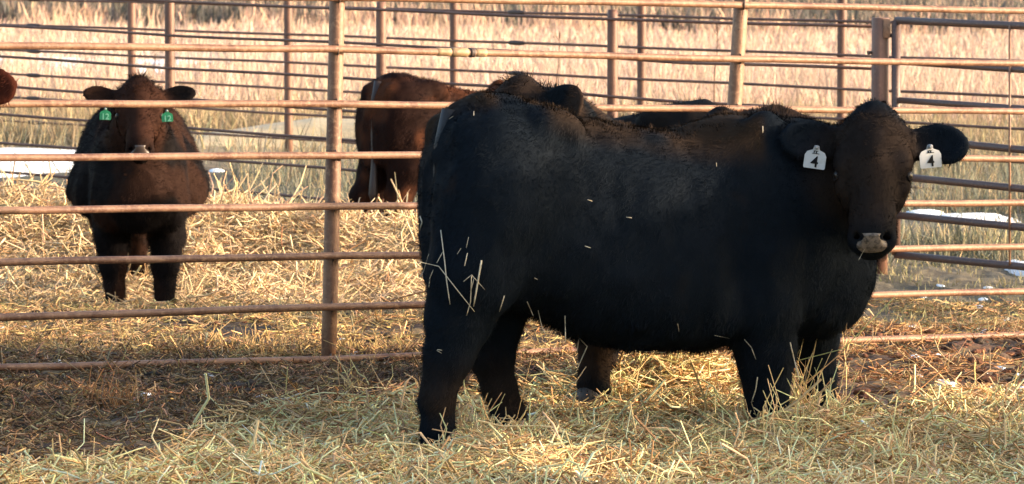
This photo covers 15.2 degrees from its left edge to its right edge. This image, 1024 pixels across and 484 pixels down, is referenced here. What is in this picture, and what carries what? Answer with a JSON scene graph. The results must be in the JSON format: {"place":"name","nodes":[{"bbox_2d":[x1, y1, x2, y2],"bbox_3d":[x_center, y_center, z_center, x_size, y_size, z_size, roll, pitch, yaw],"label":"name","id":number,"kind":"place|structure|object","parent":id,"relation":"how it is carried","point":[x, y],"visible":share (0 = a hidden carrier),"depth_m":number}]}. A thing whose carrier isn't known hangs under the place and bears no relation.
{"place":"outdoors","nodes":[
{"label":"outdoors","id":0,"kind":"place"},
{"bbox_2d":[0,27,1023,474],"bbox_3d":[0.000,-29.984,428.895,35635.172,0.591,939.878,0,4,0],"label":"ground","id":1,"kind":"structure","parent":0,"point":[964,277],"depth_m":18.52},
{"bbox_2d":[0,67,18,108],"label":"red steer","id":2,"kind":"object","parent":1,"relation":"on","point":[8,84],"visible":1,"depth_m":13.03},
{"bbox_2d":[64,69,211,304],"bbox_3d":[-1.785,-0.221,18.343,0.718,1.262,1.674,0,4,-6],"label":"brown calf","id":3,"kind":"object","parent":1,"relation":"on","point":[132,130],"visible":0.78,"depth_m":17.86},
{"bbox_2d":[195,118,356,147],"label":"hay bank","id":4,"kind":"structure","parent":1,"relation":"on","point":[346,123],"depth_m":32.56},
{"bbox_2d":[348,70,503,217],"bbox_3d":[-0.069,-0.416,21.201,1.865,1.116,0.601,-3,5,-38],"label":"red cow","id":5,"kind":"object","parent":1,"relation":"on","point":[386,130],"visible":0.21,"depth_m":20.59},
{"bbox_2d":[0,0,871,215],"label":"rail fence","id":6,"kind":"object","parent":1,"relation":"on","point":[612,19],"visible":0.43,"depth_m":22.41},
{"bbox_2d":[0,153,875,321],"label":"straw heap","id":7,"kind":"object","parent":1,"relation":"on","point":[359,231],"visible":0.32,"depth_m":19.49},
{"bbox_2d":[0,297,1023,483],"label":"straw bedding","id":8,"kind":"object","parent":1,"relation":"on","point":[700,426],"visible":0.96,"depth_m":12.62},
{"bbox_2d":[0,0,1023,174],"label":"dry grass","id":9,"kind":"structure","parent":1,"relation":"on","point":[315,21],"depth_m":61.32},
{"bbox_2d":[0,277,1023,468],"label":"trampled straw","id":10,"kind":"object","parent":1,"relation":"on","point":[125,399],"visible":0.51,"depth_m":15.03},
{"bbox_2d":[0,0,1023,370],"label":"pipe fence","id":11,"kind":"object","parent":1,"relation":"on","point":[334,156],"visible":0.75,"depth_m":15.00},
{"bbox_2d":[0,0,1023,193],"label":"corral fence","id":12,"kind":"object","parent":1,"relation":"on","point":[455,70],"visible":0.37,"depth_m":29.36},
{"bbox_2d":[0,57,1023,395],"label":"snow patches","id":13,"kind":"object","parent":1,"relation":"on","point":[32,165],"visible":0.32,"depth_m":27.80},
{"bbox_2d":[556,31,561,86],"bbox_3d":[0.417,-1.367,33.991,0.060,1.007,0.024,0,4,0],"label":"weed stalk","id":14,"kind":"object","parent":1,"relation":"on","point":[559,58],"visible":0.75,"depth_m":33.97},
{"bbox_2d":[489,69,815,408],"bbox_3d":[0.523,0.002,14.310,1.882,1.336,0.703,-4,6,-42],"label":"dark calf","id":15,"kind":"object","parent":1,"relation":"on","point":[597,363],"visible":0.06,"depth_m":13.82},
{"bbox_2d":[610,96,717,128],"bbox_3d":[0.322,-0.132,17.416,1.650,1.106,0.726,3,5,35],"label":"black cow","id":16,"kind":"object","parent":1,"relation":"on","point":[662,119],"visible":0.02,"depth_m":16.98},
{"bbox_2d":[413,89,970,445],"bbox_3d":[0.551,0.120,12.976,1.871,1.297,0.985,-2,5,-22],"label":"black steer","id":17,"kind":"object","parent":1,"relation":"on","point":[758,239],"visible":0.95,"depth_m":12.84},
{"bbox_2d":[418,116,864,402],"bbox_3d":[0.372,0.054,12.942,1.485,1.010,0.713,-1,4,-11],"label":"clinging straw","id":18,"kind":"object","parent":17,"relation":"attached to","point":[477,280],"visible":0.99,"depth_m":12.60},
{"bbox_2d":[713,25,719,101],"bbox_3d":[1.813,-1.382,33.990,0.061,1.075,0.024,0,4,0],"label":"weed stalk","id":19,"kind":"object","parent":1,"relation":"on","point":[717,28],"visible":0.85,"depth_m":33.97},
{"bbox_2d":[867,17,890,274],"bbox_3d":[1.939,-0.352,20.121,0.155,1.645,0.092,2,5,27],"label":"gate post","id":20,"kind":"object","parent":1,"relation":"on","point":[881,35],"visible":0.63,"depth_m":20.05},
{"bbox_2d":[891,17,1023,270],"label":"gate","id":21,"kind":"structure","parent":20,"relation":"attached to","point":[897,100],"depth_m":19.74},
{"bbox_2d":[0,99,1023,333],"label":"rank grass","id":22,"kind":"structure","parent":0,"point":[972,236],"depth_m":25.50},
{"bbox_2d":[0,306,1023,418],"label":"manure clods","id":23,"kind":"object","parent":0,"point":[862,394],"visible":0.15,"depth_m":15.61}
]}

